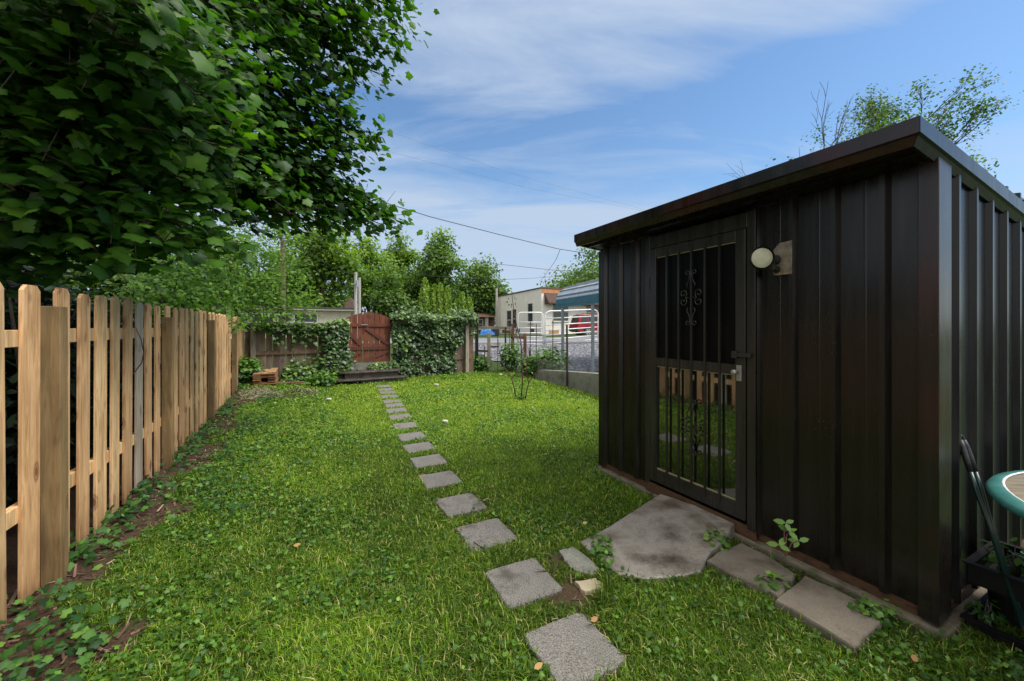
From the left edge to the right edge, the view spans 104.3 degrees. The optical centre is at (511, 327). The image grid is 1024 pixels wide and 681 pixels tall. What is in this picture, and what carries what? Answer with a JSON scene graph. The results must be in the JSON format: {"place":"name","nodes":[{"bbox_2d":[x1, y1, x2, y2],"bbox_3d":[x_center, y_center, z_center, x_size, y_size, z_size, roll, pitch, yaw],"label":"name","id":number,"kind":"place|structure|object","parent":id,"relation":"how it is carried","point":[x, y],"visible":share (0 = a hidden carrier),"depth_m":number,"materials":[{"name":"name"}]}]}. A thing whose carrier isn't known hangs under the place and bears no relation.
{"place":"outdoors","nodes":[
{"label":"outdoors","id":0,"kind":"place"},
{"bbox_2d":[346,312,390,362],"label":"wooden gate","id":1,"kind":"structure","parent":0,"point":[368,325],"depth_m":10.58,"materials":[{"name":"red wood"}]},
{"bbox_2d":[377,200,594,254],"bbox_3d":[-0.091,-5.202,20.863,20.896,1.879,0.890,0,0,-32],"label":"overhead wire","id":2,"kind":"object","parent":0,"point":[488,231],"visible":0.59,"depth_m":20.61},
{"bbox_2d":[379,336,596,343],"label":"road","id":3,"kind":"structure","parent":0,"point":[532,339],"depth_m":24.65,"materials":[{"name":"asphalt"}]},
{"bbox_2d":[351,340,598,342],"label":"road kerb","id":4,"kind":"structure","parent":3,"relation":"on","point":[532,342],"depth_m":20.55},
{"bbox_2d":[0,333,1018,680],"bbox_3d":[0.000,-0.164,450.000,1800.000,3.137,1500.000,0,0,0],"label":"ground","id":5,"kind":"structure","parent":0,"point":[570,591],"depth_m":2.35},
{"bbox_2d":[5,354,17,500],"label":"dense shrub","id":6,"kind":"object","parent":5,"relation":"on","point":[9,460],"visible":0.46,"depth_m":2.26,"materials":[{"name":"green plant"}]},
{"bbox_2d":[2,265,93,326],"bbox_3d":[-6.455,0.197,4.314,2.845,2.772,2.824,0,0,44],"label":"dense shrub","id":7,"kind":"object","parent":5,"relation":"on","point":[15,284],"visible":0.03,"depth_m":4.78,"materials":[{"name":"green plant"}]},
{"bbox_2d":[0,272,108,529],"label":"dense shrub","id":8,"kind":"object","parent":5,"relation":"on","point":[11,420],"visible":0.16,"depth_m":2.65,"materials":[{"name":"green plant"}]},
{"bbox_2d":[3,285,133,505],"bbox_3d":[-4.068,0.554,3.299,1.342,1.828,1.331,0,0,0],"label":"dense shrub","id":9,"kind":"object","parent":5,"relation":"on","point":[73,313],"visible":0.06,"depth_m":3.39,"materials":[{"name":"green plant"}]},
{"bbox_2d":[20,253,119,313],"bbox_3d":[-32.465,-3.518,26.318,10.018,9.019,8.761,0,0,0],"label":"tree","id":10,"kind":"object","parent":5,"relation":"on","point":[72,278],"visible":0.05,"depth_m":27.13,"materials":[{"name":"green plant"}]},
{"bbox_2d":[21,283,122,315],"bbox_3d":[-7.822,0.340,6.253,2.892,2.390,2.983,0,0,0],"label":"dense shrub","id":11,"kind":"object","parent":5,"relation":"on","point":[72,295],"depth_m":6.70,"materials":[{"name":"green plant"}]},
{"bbox_2d":[52,291,161,462],"bbox_3d":[-4.364,0.552,4.123,1.316,1.864,1.311,0,0,15],"label":"dense shrub","id":12,"kind":"object","parent":5,"relation":"on","point":[108,363],"visible":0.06,"depth_m":4.15,"materials":[{"name":"green plant"}]},
{"bbox_2d":[51,245,176,318],"bbox_3d":[-29.044,-4.256,29.852,9.196,10.336,9.227,0,0,0],"label":"tree","id":13,"kind":"object","parent":5,"relation":"on","point":[106,288],"visible":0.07,"depth_m":28.16,"materials":[{"name":"green plant"}]},
{"bbox_2d":[0,282,244,629],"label":"picket fence","id":14,"kind":"object","parent":5,"relation":"on","point":[41,338],"visible":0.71,"depth_m":2.59,"materials":[{"name":"brown wood"}]},
{"bbox_2d":[107,313,161,431],"bbox_3d":[-4.922,0.644,4.998,1.290,1.705,1.278,0,0,25],"label":"dense shrub","id":15,"kind":"object","parent":5,"relation":"on","point":[152,366],"visible":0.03,"depth_m":5.01,"materials":[{"name":"green plant"}]},
{"bbox_2d":[0,381,291,680],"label":"creeping ivy","id":16,"kind":"object","parent":5,"relation":"on","point":[92,638],"visible":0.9,"depth_m":2.00,"materials":[{"name":"green plant"}]},
{"bbox_2d":[133,312,194,418],"bbox_3d":[-5.437,0.604,6.090,1.293,1.714,1.730,0,0,-43],"label":"dense shrub","id":17,"kind":"object","parent":5,"relation":"on","point":[189,357],"visible":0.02,"depth_m":6.03,"materials":[{"name":"green plant"}]},
{"bbox_2d":[73,208,338,333],"bbox_3d":[-6.510,-0.835,8.607,3.901,4.870,4.311,0,0,20],"label":"leaved tree","id":18,"kind":"object","parent":5,"relation":"on","point":[183,289],"visible":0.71,"depth_m":8.42,"materials":[{"name":"green plant"}]},
{"bbox_2d":[0,0,439,294],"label":"maple tree","id":19,"kind":"object","parent":5,"relation":"on","point":[113,113],"visible":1,"depth_m":2.84,"materials":[{"name":"green plant"}]},
{"bbox_2d":[189,227,273,304],"bbox_3d":[-24.969,-3.890,33.972,8.255,9.593,8.382,0,0,-39],"label":"tree","id":20,"kind":"object","parent":5,"relation":"on","point":[239,267],"visible":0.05,"depth_m":33.21,"materials":[{"name":"green plant"}]},
{"bbox_2d":[231,354,265,383],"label":"leafy weed","id":21,"kind":"object","parent":5,"relation":"on","point":[247,369],"visible":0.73,"depth_m":8.49,"materials":[{"name":"green plant"}]},
{"bbox_2d":[233,385,287,399],"bbox_3d":[-4.902,1.282,7.761,0.988,0.302,0.810,0,0,0],"label":"clippings heap","id":22,"kind":"object","parent":5,"relation":"on","point":[252,393],"visible":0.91,"depth_m":7.64,"materials":[{"name":"beige plant"}]},
{"bbox_2d":[277,231,285,320],"bbox_3d":[-10.896,-1.929,18.941,0.467,6.168,0.329,0,0,20],"label":"utility pole","id":23,"kind":"object","parent":5,"relation":"on","point":[282,250],"visible":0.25,"depth_m":18.91,"materials":[{"name":"brown wood"}]},
{"bbox_2d":[291,229,598,273],"bbox_3d":[-0.589,-5.233,32.781,3.783,0.954,34.270,0,0,43],"label":"overhead wire","id":24,"kind":"object","parent":23,"relation":"attached to","point":[440,257],"visible":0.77,"depth_m":29.56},
{"bbox_2d":[254,246,315,305],"bbox_3d":[-20.998,-3.213,36.385,6.776,8.233,6.459,0,0,0],"label":"tree","id":25,"kind":"object","parent":5,"relation":"on","point":[264,272],"visible":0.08,"depth_m":34.92,"materials":[{"name":"green plant"}]},
{"bbox_2d":[214,305,357,338],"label":"building","id":26,"kind":"structure","parent":5,"relation":"on","point":[332,313],"depth_m":28.74,"materials":[{"name":"beige"}]},
{"bbox_2d":[294,314,317,323],"bbox_3d":[-14.770,-0.350,28.527,1.540,1.240,0.050,0,0,-28],"label":"window","id":27,"kind":"structure","parent":26,"relation":"in","point":[307,320],"depth_m":28.58,"materials":[{"name":"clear glass"}]},
{"bbox_2d":[245,322,329,380],"bbox_3d":[-5.230,0.660,9.636,2.062,1.580,0.150,0,0,-32],"label":"plank fence","id":28,"kind":"object","parent":5,"relation":"on","point":[269,355],"visible":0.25,"depth_m":9.48,"materials":[{"name":"brown wood"}]},
{"bbox_2d":[255,320,333,350],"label":"ivy","id":29,"kind":"object","parent":28,"relation":"attached to","point":[295,328],"visible":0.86,"depth_m":9.55,"materials":[{"name":"green plant"}]},
{"bbox_2d":[314,317,357,375],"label":"ivy","id":30,"kind":"object","parent":28,"relation":"attached to","point":[336,340],"visible":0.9,"depth_m":9.93,"materials":[{"name":"green plant"}]},
{"bbox_2d":[284,386,320,394],"bbox_3d":[-4.274,1.334,8.197,0.808,0.218,0.534,0,0,0],"label":"clippings heap","id":31,"kind":"object","parent":5,"relation":"on","point":[303,390],"visible":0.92,"depth_m":8.16,"materials":[{"name":"beige plant"}]},
{"bbox_2d":[0,390,629,680],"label":"bark litter","id":32,"kind":"object","parent":5,"relation":"on","point":[11,601],"visible":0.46,"depth_m":2.07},
{"bbox_2d":[279,343,351,382],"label":"ivy","id":33,"kind":"object","parent":5,"relation":"on","point":[292,372],"visible":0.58,"depth_m":9.55,"materials":[{"name":"green plant"}]},
{"bbox_2d":[264,212,367,306],"bbox_3d":[-14.529,-3.928,29.971,7.149,9.681,5.561,0,0,0],"label":"tree","id":34,"kind":"object","parent":5,"relation":"on","point":[344,263],"visible":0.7,"depth_m":29.38,"materials":[{"name":"green plant"}]},
{"bbox_2d":[306,372,337,386],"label":"leafy weed","id":35,"kind":"object","parent":5,"relation":"on","point":[321,379],"visible":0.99,"depth_m":9.04,"materials":[{"name":"green plant"}]},
{"bbox_2d":[341,298,362,334],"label":"building","id":36,"kind":"structure","parent":5,"relation":"on","point":[350,304],"depth_m":35.53,"materials":[{"name":"beige"}]},
{"bbox_2d":[351,272,358,314],"bbox_3d":[-9.394,-1.148,23.942,0.467,4.337,0.278,0,0,20],"label":"utility pole","id":37,"kind":"object","parent":5,"relation":"on","point":[355,283],"visible":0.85,"depth_m":23.92,"materials":[{"name":"grey wood"}]},
{"bbox_2d":[351,362,389,370],"bbox_3d":[-3.803,1.067,10.579,1.098,0.265,0.050,0,0,-32],"label":"gate threshold","id":38,"kind":"object","parent":5,"relation":"on","point":[361,366],"visible":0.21,"depth_m":10.48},
{"bbox_2d":[343,234,408,312],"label":"tree","id":39,"kind":"object","parent":5,"relation":"on","point":[370,254],"visible":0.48,"depth_m":45.29,"materials":[{"name":"green plant"}]},
{"bbox_2d":[359,378,397,383],"bbox_3d":[-3.411,1.383,10.159,0.900,0.134,0.330,0,0,-32],"label":"step riser","id":40,"kind":"object","parent":5,"relation":"on","point":[373,381],"visible":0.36,"depth_m":10.00,"materials":[{"name":"wood"}]},
{"bbox_2d":[336,375,407,381],"bbox_3d":[-3.537,1.292,10.021,1.840,0.045,0.352,0,0,-32],"label":"stone step","id":41,"kind":"object","parent":40,"relation":"on","point":[371,378],"visible":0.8,"depth_m":9.90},
{"bbox_2d":[343,371,397,378],"bbox_3d":[-3.659,1.212,10.294,1.300,0.113,0.400,0,0,-32],"label":"step riser","id":42,"kind":"object","parent":41,"relation":"on","point":[363,375],"visible":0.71,"depth_m":10.10,"materials":[{"name":"wood"}]},
{"bbox_2d":[338,368,401,373],"bbox_3d":[-3.628,1.133,10.243,1.540,0.045,0.439,0,0,-32],"label":"stone step","id":43,"kind":"object","parent":42,"relation":"on","point":[371,371],"visible":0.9,"depth_m":10.16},
{"bbox_2d":[368,360,396,369],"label":"ivy","id":44,"kind":"object","parent":43,"relation":"on","point":[381,366],"visible":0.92,"depth_m":10.62,"materials":[{"name":"green plant"}]},
{"bbox_2d":[365,268,417,327],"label":"tree","id":45,"kind":"object","parent":5,"relation":"on","point":[387,298],"visible":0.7,"depth_m":39.00,"materials":[{"name":"green plant"}]},
{"bbox_2d":[382,230,424,285],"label":"tree","id":46,"kind":"object","parent":5,"relation":"on","point":[408,256],"visible":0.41,"depth_m":51.23,"materials":[{"name":"green plant"}]},
{"bbox_2d":[393,422,417,428],"bbox_3d":[-1.509,1.408,5.613,0.330,0.055,0.329,0,0,-25],"label":"stepping stone","id":47,"kind":"object","parent":5,"relation":"on","point":[403,425],"visible":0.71,"depth_m":5.60,"materials":[{"name":"concrete"}]},
{"bbox_2d":[395,261,428,313],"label":"tree","id":48,"kind":"object","parent":5,"relation":"on","point":[409,288],"visible":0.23,"depth_m":45.29,"materials":[{"name":"green plant"}]},
{"bbox_2d":[397,432,427,441],"bbox_3d":[-1.280,1.408,5.068,0.331,0.057,0.330,0,0,-28],"label":"stepping stone","id":49,"kind":"object","parent":5,"relation":"on","point":[407,436],"visible":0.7,"depth_m":5.04,"materials":[{"name":"stone"}]},
{"bbox_2d":[402,442,435,453],"bbox_3d":[-1.074,1.408,4.600,0.331,0.056,0.327,0,0,-27],"label":"stepping stone","id":50,"kind":"object","parent":5,"relation":"on","point":[423,446],"visible":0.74,"depth_m":4.58,"materials":[{"name":"concrete"}]},
{"bbox_2d":[417,276,430,313],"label":"arborvitae","id":51,"kind":"object","parent":5,"relation":"on","point":[423,296],"visible":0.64,"depth_m":25.73,"materials":[{"name":"green plant"}]},
{"bbox_2d":[410,454,446,467],"bbox_3d":[-0.867,1.406,4.130,0.331,0.056,0.330,0,0,-26],"label":"stepping stone","id":52,"kind":"object","parent":5,"relation":"on","point":[428,460],"visible":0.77,"depth_m":4.12,"materials":[{"name":"concrete"}]},
{"bbox_2d":[393,318,472,373],"bbox_3d":[-2.196,0.590,11.510,2.455,1.720,0.161,0,0,-32],"label":"plank fence","id":53,"kind":"object","parent":5,"relation":"on","point":[464,356],"visible":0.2,"depth_m":11.95,"materials":[{"name":"brown wood"}]},
{"bbox_2d":[389,297,478,321],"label":"ivy","id":54,"kind":"object","parent":53,"relation":"attached to","point":[404,313],"visible":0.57,"depth_m":11.23,"materials":[{"name":"green plant"}]},
{"bbox_2d":[390,313,478,378],"bbox_3d":[-2.133,0.525,11.388,2.649,1.860,0.452,0,0,-31],"label":"ivy","id":55,"kind":"object","parent":53,"relation":"attached to","point":[418,332],"visible":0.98,"depth_m":11.26,"materials":[{"name":"green plant"}]},
{"bbox_2d":[428,284,437,313],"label":"arborvitae","id":56,"kind":"object","parent":5,"relation":"on","point":[433,294],"visible":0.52,"depth_m":25.79,"materials":[{"name":"green plant"}]},
{"bbox_2d":[410,226,468,311],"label":"tree","id":57,"kind":"object","parent":5,"relation":"on","point":[435,268],"visible":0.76,"depth_m":43.00,"materials":[{"name":"green plant"}]},
{"bbox_2d":[435,282,444,315],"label":"arborvitae","id":58,"kind":"object","parent":5,"relation":"on","point":[440,299],"visible":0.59,"depth_m":25.75,"materials":[{"name":"green plant"}]},
{"bbox_2d":[419,471,461,489],"bbox_3d":[-0.659,1.409,3.636,0.329,0.054,0.330,0,0,-28],"label":"stepping stone","id":59,"kind":"object","parent":5,"relation":"on","point":[436,480],"visible":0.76,"depth_m":3.61,"materials":[{"name":"concrete"}]},
{"bbox_2d":[442,286,452,331],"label":"arborvitae","id":60,"kind":"object","parent":5,"relation":"on","point":[448,304],"visible":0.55,"depth_m":25.80,"materials":[{"name":"green plant"}]},
{"bbox_2d":[435,493,486,518],"bbox_3d":[-0.404,1.409,3.126,0.330,0.057,0.328,0,0,-29],"label":"stepping stone","id":61,"kind":"object","parent":5,"relation":"on","point":[465,503],"visible":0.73,"depth_m":3.10,"materials":[{"name":"concrete"}]},
{"bbox_2d":[448,252,513,315],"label":"tree","id":62,"kind":"object","parent":5,"relation":"on","point":[478,291],"visible":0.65,"depth_m":46.58,"materials":[{"name":"green plant"}]},
{"bbox_2d":[473,355,492,371],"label":"leafy weed","id":63,"kind":"object","parent":5,"relation":"on","point":[481,363],"visible":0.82,"depth_m":12.45,"materials":[{"name":"green plant"}]},
{"bbox_2d":[474,310,494,332],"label":"building","id":64,"kind":"structure","parent":5,"relation":"on","point":[487,319],"depth_m":45.31,"materials":[{"name":"brown brick"}]},
{"bbox_2d":[456,518,516,551],"bbox_3d":[-0.175,1.409,2.676,0.329,0.055,0.329,0,0,-27],"label":"stepping stone","id":65,"kind":"object","parent":5,"relation":"on","point":[485,532],"visible":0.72,"depth_m":2.67,"materials":[{"name":"concrete"}]},
{"bbox_2d":[495,288,497,325],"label":"utility pole","id":66,"kind":"object","parent":5,"relation":"on","point":[496,306],"visible":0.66,"depth_m":42.94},
{"bbox_2d":[0,371,1020,680],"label":"ground cover","id":67,"kind":"object","parent":5,"relation":"on","point":[482,657],"visible":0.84,"depth_m":2.20,"materials":[{"name":"green plant"}]},
{"bbox_2d":[498,339,525,372],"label":"leafy bush","id":68,"kind":"object","parent":5,"relation":"on","point":[511,356],"visible":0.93,"depth_m":12.20,"materials":[{"name":"green plant"}]},
{"bbox_2d":[18,372,1023,680],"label":"creeper leaves","id":69,"kind":"object","parent":5,"relation":"on","point":[204,648],"visible":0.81,"depth_m":2.21,"materials":[{"name":"green plant"}]},
{"bbox_2d":[498,291,544,399],"bbox_3d":[0.183,0.386,7.661,0.819,2.176,0.380,0,0,21],"label":"young shrub","id":70,"kind":"object","parent":5,"relation":"on","point":[522,394],"visible":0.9,"depth_m":7.68,"materials":[{"name":"green plant"}]},
{"bbox_2d":[484,558,561,609],"bbox_3d":[0.057,1.407,2.177,0.330,0.055,0.328,0,0,-26],"label":"stepping stone","id":71,"kind":"object","parent":5,"relation":"on","point":[514,584],"visible":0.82,"depth_m":2.15,"materials":[{"name":"concrete"}]},
{"bbox_2d":[518,354,539,377],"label":"leafy bush","id":72,"kind":"object","parent":5,"relation":"on","point":[529,369],"visible":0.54,"depth_m":11.07,"materials":[{"name":"green plant"}]},
{"bbox_2d":[49,367,1023,680],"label":"grass","id":73,"kind":"structure","parent":5,"relation":"on","point":[339,635],"depth_m":2.21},
{"bbox_2d":[959,592,1023,654],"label":"nursery tray","id":74,"kind":"object","parent":73,"relation":"on","point":[971,619],"visible":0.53,"depth_m":1.78,"materials":[{"name":"black plastic"}]},
{"bbox_2d":[987,589,1023,628],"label":"flower pot","id":75,"kind":"object","parent":73,"relation":"on","point":[1004,604],"visible":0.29,"depth_m":1.85,"materials":[{"name":"black plastic"}]},
{"bbox_2d":[962,540,1023,602],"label":"nursery tray","id":76,"kind":"object","parent":75,"relation":"on","point":[990,577],"visible":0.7,"depth_m":1.83,"materials":[{"name":"black plastic"}]},
{"bbox_2d":[976,537,1023,577],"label":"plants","id":77,"kind":"object","parent":76,"relation":"in","point":[1013,565],"visible":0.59,"depth_m":1.87,"materials":[{"name":"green plant"}]},
{"bbox_2d":[475,322,598,396],"bbox_3d":[1.518,0.642,9.294,1.574,1.611,8.502,0,0,-29],"label":"wire fence","id":78,"kind":"object","parent":5,"relation":"on","point":[505,331],"visible":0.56,"depth_m":12.45,"materials":[{"name":"metal"}]},
{"bbox_2d":[498,287,598,333],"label":"building","id":79,"kind":"structure","parent":5,"relation":"on","point":[542,299],"depth_m":37.68,"materials":[{"name":"beige paint"}]},
{"bbox_2d":[527,303,533,323],"bbox_3d":[1.708,-1.320,37.639,0.120,1.950,1.050,0,0,-29],"label":"window","id":80,"kind":"structure","parent":79,"relation":"in","point":[529,305],"depth_m":37.65,"materials":[{"name":"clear glass"}]},
{"bbox_2d":[552,304,568,321],"bbox_3d":[4.524,-1.450,36.982,1.839,1.840,0.050,0,0,-29],"label":"window","id":81,"kind":"structure","parent":79,"relation":"in","point":[555,314],"depth_m":36.88,"materials":[{"name":"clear glass"}]},
{"bbox_2d":[531,345,570,373],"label":"leafy bush","id":82,"kind":"object","parent":5,"relation":"on","point":[547,355],"visible":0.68,"depth_m":10.76,"materials":[{"name":"green plant"}]},
{"bbox_2d":[535,369,597,395],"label":"wall","id":83,"kind":"structure","parent":5,"relation":"on","point":[582,379],"depth_m":8.79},
{"bbox_2d":[536,247,598,287],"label":"tree","id":84,"kind":"object","parent":5,"relation":"on","point":[590,269],"visible":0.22,"depth_m":50.61,"materials":[{"name":"green plant"}]},
{"bbox_2d":[544,309,598,343],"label":"tube gate","id":85,"kind":"structure","parent":5,"relation":"on","point":[597,327],"depth_m":20.76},
{"bbox_2d":[525,613,624,680],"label":"stepping stone","id":86,"kind":"object","parent":5,"relation":"on","point":[571,647],"visible":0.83,"depth_m":1.71,"materials":[{"name":"stone"}]},
{"bbox_2d":[559,547,598,577],"bbox_3d":[0.392,1.404,2.354,0.154,0.051,0.294,0,0,-23],"label":"flagstone","id":87,"kind":"object","parent":5,"relation":"on","point":[576,557],"visible":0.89,"depth_m":2.34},
{"bbox_2d":[569,313,596,334],"bbox_3d":[7.021,-0.192,32.037,4.600,1.806,1.796,0,0,-14],"label":"parked car","id":88,"kind":"object","parent":5,"relation":"on","point":[580,319],"visible":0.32,"depth_m":30.96,"materials":[{"name":"red paint"}]},
{"bbox_2d":[574,578,602,594],"bbox_3d":[0.420,1.400,2.129,0.147,0.050,0.092,0,0,-12],"label":"flagstone","id":89,"kind":"object","parent":5,"relation":"on","point":[583,585],"visible":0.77,"depth_m":2.12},
{"bbox_2d":[590,533,616,569],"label":"weed","id":90,"kind":"object","parent":5,"relation":"on","point":[605,551],"visible":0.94,"depth_m":2.39,"materials":[{"name":"green plant"}]},
{"bbox_2d":[580,494,734,583],"bbox_3d":[0.976,1.399,2.577,1.061,0.171,0.644,0,0,-40],"label":"concrete pad","id":91,"kind":"object","parent":5,"relation":"on","point":[657,535],"visible":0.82,"depth_m":2.53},
{"bbox_2d":[703,527,730,551],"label":"weed","id":92,"kind":"object","parent":5,"relation":"on","point":[722,540],"visible":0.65,"depth_m":2.48,"materials":[{"name":"green plant"}]},
{"bbox_2d":[707,543,794,602],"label":"stone slab","id":93,"kind":"structure","parent":5,"relation":"on","point":[743,563],"depth_m":2.23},
{"bbox_2d":[754,570,791,593],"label":"weed","id":94,"kind":"object","parent":5,"relation":"on","point":[774,575],"visible":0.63,"depth_m":2.08,"materials":[{"name":"green plant"}]},
{"bbox_2d":[766,518,808,555],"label":"seedling","id":95,"kind":"object","parent":5,"relation":"on","point":[782,544],"visible":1,"depth_m":2.02,"materials":[{"name":"green plant"}]},
{"bbox_2d":[574,115,1023,641],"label":"shed","id":96,"kind":"structure","parent":5,"relation":"on","point":[823,349],"depth_m":2.23,"materials":[{"name":"brown metal"}]},
{"bbox_2d":[648,228,751,520],"bbox_3d":[1.322,0.310,2.927,0.090,1.910,0.874,0,0,-27],"label":"door","id":97,"kind":"structure","parent":96,"relation":"in","point":[697,438],"depth_m":2.89,"materials":[{"name":"metal"}]},
{"bbox_2d":[728,81,882,177],"bbox_3d":[11.074,-3.699,15.451,4.928,10.126,2.240,0,0,39],"label":"dead tree","id":98,"kind":"object","parent":5,"relation":"on","point":[822,133],"visible":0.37,"depth_m":14.69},
{"bbox_2d":[775,576,881,655],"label":"stone slab","id":99,"kind":"structure","parent":5,"relation":"on","point":[821,607],"depth_m":1.88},
{"bbox_2d":[847,593,903,628],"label":"weed","id":100,"kind":"object","parent":5,"relation":"on","point":[877,613],"visible":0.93,"depth_m":1.86,"materials":[{"name":"green plant"}]},
{"bbox_2d":[801,63,1023,150],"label":"tree","id":101,"kind":"object","parent":5,"relation":"on","point":[876,120],"visible":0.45,"depth_m":16.95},
{"bbox_2d":[935,122,999,177],"bbox_3d":[19.115,-3.828,17.555,2.894,10.079,3.289,0,0,-34],"label":"tree","id":102,"kind":"object","parent":5,"relation":"on","point":[950,138],"visible":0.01,"depth_m":16.98,"materials":[{"name":"green plant"}]},
{"bbox_2d":[961,599,1007,627],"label":"leafy weed","id":103,"kind":"object","parent":5,"relation":"on","point":[986,617],"visible":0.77,"depth_m":1.84,"materials":[{"name":"green plant"}]},
{"bbox_2d":[961,434,1023,632],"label":"folding chair","id":104,"kind":"object","parent":5,"relation":"on","point":[972,469],"visible":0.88,"depth_m":1.84,"materials":[{"name":"black metal"}]},
{"bbox_2d":[985,470,1023,518],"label":"patio table","id":105,"kind":"object","parent":5,"relation":"on","point":[1005,490],"visible":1,"depth_m":1.67,"materials":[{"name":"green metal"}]},
{"bbox_2d":[990,651,1023,678],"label":"leafy weed","id":106,"kind":"object","parent":5,"relation":"on","point":[1016,667],"visible":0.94,"depth_m":1.60,"materials":[{"name":"green plant"}]},
{"bbox_2d":[473,342,598,372],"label":"gravel lot","id":107,"kind":"structure","parent":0,"point":[579,354],"depth_m":16.67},
{"bbox_2d":[517,312,543,344],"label":"tube gate","id":108,"kind":"structure","parent":107,"relation":"on","point":[542,332],"depth_m":20.10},
{"bbox_2d":[556,278,598,371],"bbox_3d":[5.221,-0.149,11.847,5.812,3.702,6.020,0,0,-18],"label":"carport","id":109,"kind":"object","parent":107,"relation":"on","point":[582,293],"visible":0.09,"depth_m":12.26,"materials":[{"name":"teal metal"}]},
{"bbox_2d":[74,0,1023,312],"label":"sky","id":110,"kind":"structure","parent":0,"point":[643,104],"materials":[{"name":"blue"}]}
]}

